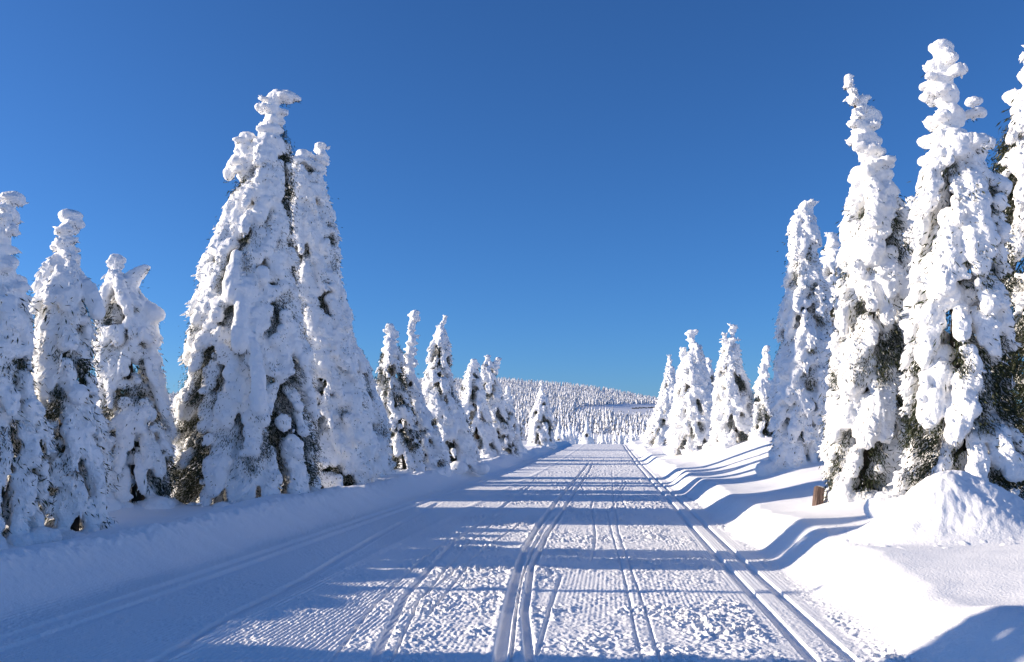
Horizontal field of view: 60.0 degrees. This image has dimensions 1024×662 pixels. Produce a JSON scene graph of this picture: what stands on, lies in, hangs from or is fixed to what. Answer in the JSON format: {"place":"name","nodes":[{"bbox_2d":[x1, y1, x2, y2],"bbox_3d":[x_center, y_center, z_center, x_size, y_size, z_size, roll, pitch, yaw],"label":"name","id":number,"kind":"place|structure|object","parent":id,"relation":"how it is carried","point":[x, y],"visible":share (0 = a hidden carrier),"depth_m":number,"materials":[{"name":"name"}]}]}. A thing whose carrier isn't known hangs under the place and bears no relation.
{"place":"outdoors","nodes":[
{"label":"outdoors","id":0,"kind":"place"},
{"bbox_2d":[0,381,1023,661],"bbox_3d":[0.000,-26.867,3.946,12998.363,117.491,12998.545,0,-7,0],"label":"snow ground","id":1,"kind":"structure","parent":0,"point":[566,551],"depth_m":9.64,"materials":[{"name":"white snow"}]},
{"bbox_2d":[0,191,61,549],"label":"snowy spruce","id":2,"kind":"object","parent":1,"relation":"on","point":[24,469],"visible":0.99,"depth_m":11.81,"materials":[{"name":"white plant"}]},
{"bbox_2d":[28,209,120,539],"bbox_3d":[-6.470,0.781,13.052,1.639,5.284,1.645,0,-7,0],"label":"snowy spruce","id":3,"kind":"object","parent":1,"relation":"on","point":[64,287],"visible":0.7,"depth_m":12.70,"materials":[{"name":"white plant"}]},
{"bbox_2d":[56,409,121,510],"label":"young spruce","id":4,"kind":"object","parent":1,"relation":"on","point":[114,504],"visible":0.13,"depth_m":16.62,"materials":[{"name":"white plant"}]},
{"bbox_2d":[91,254,182,508],"bbox_3d":[-7.449,1.168,17.606,1.963,5.474,1.736,0,-7,0],"label":"snowy spruce","id":5,"kind":"object","parent":1,"relation":"on","point":[143,454],"visible":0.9,"depth_m":17.25,"materials":[{"name":"white plant"}]},
{"bbox_2d":[169,89,330,506],"bbox_3d":[-5.723,-0.659,19.381,3.634,9.608,3.656,0,-7,0],"label":"snowy spruce","id":6,"kind":"object","parent":1,"relation":"on","point":[245,425],"visible":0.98,"depth_m":18.41,"materials":[{"name":"white plant"}]},
{"bbox_2d":[278,142,380,491],"bbox_3d":[-5.047,-0.262,24.227,3.274,10.070,3.096,0,-7,0],"label":"snowy spruce","id":7,"kind":"object","parent":1,"relation":"on","point":[348,437],"visible":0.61,"depth_m":23.45,"materials":[{"name":"white plant"}]},
{"bbox_2d":[334,336,396,477],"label":"snowy spruce","id":8,"kind":"object","parent":1,"relation":"on","point":[381,426],"visible":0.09,"depth_m":26.09,"materials":[{"name":"white plant"}]},
{"bbox_2d":[89,377,657,440],"bbox_3d":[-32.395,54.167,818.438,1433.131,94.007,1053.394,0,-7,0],"label":"hill forest","id":9,"kind":"object","parent":1,"relation":"on","point":[563,405],"visible":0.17,"depth_m":854.33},
{"bbox_2d":[374,323,426,473],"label":"snowy spruce","id":10,"kind":"object","parent":1,"relation":"on","point":[407,447],"visible":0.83,"depth_m":29.43,"materials":[{"name":"white plant"}]},
{"bbox_2d":[397,310,456,476],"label":"snowy spruce","id":11,"kind":"object","parent":1,"relation":"on","point":[436,452],"visible":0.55,"depth_m":31.04,"materials":[{"name":"white plant"}]},
{"bbox_2d":[421,315,489,474],"bbox_3d":[-2.293,2.522,34.942,2.851,6.397,2.582,0,-7,0],"label":"snowy spruce","id":12,"kind":"object","parent":1,"relation":"on","point":[443,402],"visible":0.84,"depth_m":34.30,"materials":[{"name":"white plant"}]},
{"bbox_2d":[458,359,501,457],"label":"snowy spruce","id":13,"kind":"object","parent":1,"relation":"on","point":[482,428],"visible":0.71,"depth_m":50.28,"materials":[{"name":"white plant"}]},
{"bbox_2d":[480,355,521,457],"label":"snowy spruce","id":14,"kind":"object","parent":1,"relation":"on","point":[498,405],"visible":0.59,"depth_m":55.31,"materials":[{"name":"white plant"}]},
{"bbox_2d":[502,386,526,452],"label":"snowy spruce","id":15,"kind":"object","parent":1,"relation":"on","point":[511,409],"visible":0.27,"depth_m":61.41,"materials":[{"name":"white plant"}]},
{"bbox_2d":[526,380,556,449],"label":"snowy spruce","id":16,"kind":"object","parent":1,"relation":"on","point":[541,423],"visible":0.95,"depth_m":81.90,"materials":[{"name":"white plant"}]},
{"bbox_2d":[554,421,561,440],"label":"spruce","id":17,"kind":"object","parent":1,"relation":"on","point":[558,435],"visible":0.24,"depth_m":173.63,"materials":[{"name":"white plant"}]},
{"bbox_2d":[561,426,566,440],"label":"spruce","id":18,"kind":"object","parent":1,"relation":"on","point":[563,436],"visible":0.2,"depth_m":177.38,"materials":[{"name":"white plant"}]},
{"bbox_2d":[567,422,574,443],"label":"spruce","id":19,"kind":"object","parent":1,"relation":"on","point":[571,437],"visible":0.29,"depth_m":204.44,"materials":[{"name":"white plant"}]},
{"bbox_2d":[572,425,577,443],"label":"spruce","id":20,"kind":"object","parent":1,"relation":"on","point":[574,435],"visible":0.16,"depth_m":208.50,"materials":[{"name":"white plant"}]},
{"bbox_2d":[579,419,593,443],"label":"spruce","id":21,"kind":"object","parent":1,"relation":"on","point":[586,438],"visible":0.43,"depth_m":172.07,"materials":[{"name":"white plant"}]},
{"bbox_2d":[600,431,605,443],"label":"spruce","id":22,"kind":"object","parent":1,"relation":"on","point":[602,438],"visible":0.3,"depth_m":255.89,"materials":[{"name":"white plant"}]},
{"bbox_2d":[618,429,623,443],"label":"spruce","id":23,"kind":"object","parent":1,"relation":"on","point":[620,441],"visible":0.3,"depth_m":253.75,"materials":[{"name":"white plant"}]},
{"bbox_2d":[629,431,634,441],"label":"spruce","id":24,"kind":"object","parent":1,"relation":"on","point":[632,437],"visible":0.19,"depth_m":237.90,"materials":[{"name":"white plant"}]},
{"bbox_2d":[638,355,676,449],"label":"snowy spruce","id":25,"kind":"object","parent":1,"relation":"on","point":[657,426],"visible":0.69,"depth_m":71.98,"materials":[{"name":"white plant"}]},
{"bbox_2d":[663,329,712,454],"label":"snowy spruce","id":26,"kind":"object","parent":1,"relation":"on","point":[689,421],"visible":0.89,"depth_m":48.07,"materials":[{"name":"white plant"}]},
{"bbox_2d":[706,358,715,387],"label":"snowy spruce","id":27,"kind":"object","parent":1,"relation":"on","point":[710,369],"visible":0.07,"depth_m":57.80,"materials":[{"name":"white plant"}]},
{"bbox_2d":[702,323,753,452],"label":"snowy spruce","id":28,"kind":"object","parent":1,"relation":"on","point":[732,397],"visible":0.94,"depth_m":41.38,"materials":[{"name":"white plant"}]},
{"bbox_2d":[747,345,773,439],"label":"snowy spruce","id":29,"kind":"object","parent":1,"relation":"on","point":[759,417],"visible":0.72,"depth_m":40.66,"materials":[{"name":"white plant"}]},
{"bbox_2d":[755,199,833,475],"bbox_3d":[7.415,0.235,23.149,1.962,7.434,1.912,-6,-9,43],"label":"snowy spruce","id":30,"kind":"object","parent":1,"relation":"on","point":[803,331],"visible":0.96,"depth_m":22.65,"materials":[{"name":"white plant"}]},
{"bbox_2d":[812,486,824,505],"bbox_3d":[5.003,2.808,14.507,0.172,0.551,0.126,13,-13,-10],"label":"wooden post","id":31,"kind":"object","parent":1,"relation":"on","point":[818,492],"visible":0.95,"depth_m":14.48,"materials":[{"name":"brown wood"}]},
{"bbox_2d":[820,232,845,438],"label":"snowy spruce","id":32,"kind":"object","parent":1,"relation":"on","point":[828,261],"visible":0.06,"depth_m":30.24,"materials":[{"name":"white plant"}]},
{"bbox_2d":[813,74,913,504],"bbox_3d":[5.851,-0.617,14.776,1.804,7.597,1.748,-5,-8,36],"label":"snowy spruce","id":33,"kind":"object","parent":1,"relation":"on","point":[863,422],"visible":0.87,"depth_m":14.35,"materials":[{"name":"white plant"}]},
{"bbox_2d":[903,195,946,427],"bbox_3d":[7.847,0.266,17.567,1.834,6.096,1.746,-4,-8,30],"label":"snowy spruce","id":34,"kind":"object","parent":1,"relation":"on","point":[910,203],"depth_m":17.85,"materials":[{"name":"white plant"}]},
{"bbox_2d":[863,39,1023,517],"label":"snowy spruce","id":35,"kind":"object","parent":1,"relation":"on","point":[962,418],"visible":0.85,"depth_m":11.39,"materials":[{"name":"white plant"}]},
{"bbox_2d":[987,45,1023,494],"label":"snowy spruce","id":36,"kind":"object","parent":1,"relation":"on","point":[1011,167],"visible":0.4,"depth_m":12.89,"materials":[{"name":"white plant"}]},
{"bbox_2d":[0,0,1023,407],"label":"sky","id":37,"kind":"structure","parent":0,"point":[580,188],"materials":[{"name":"blue"}]}
]}

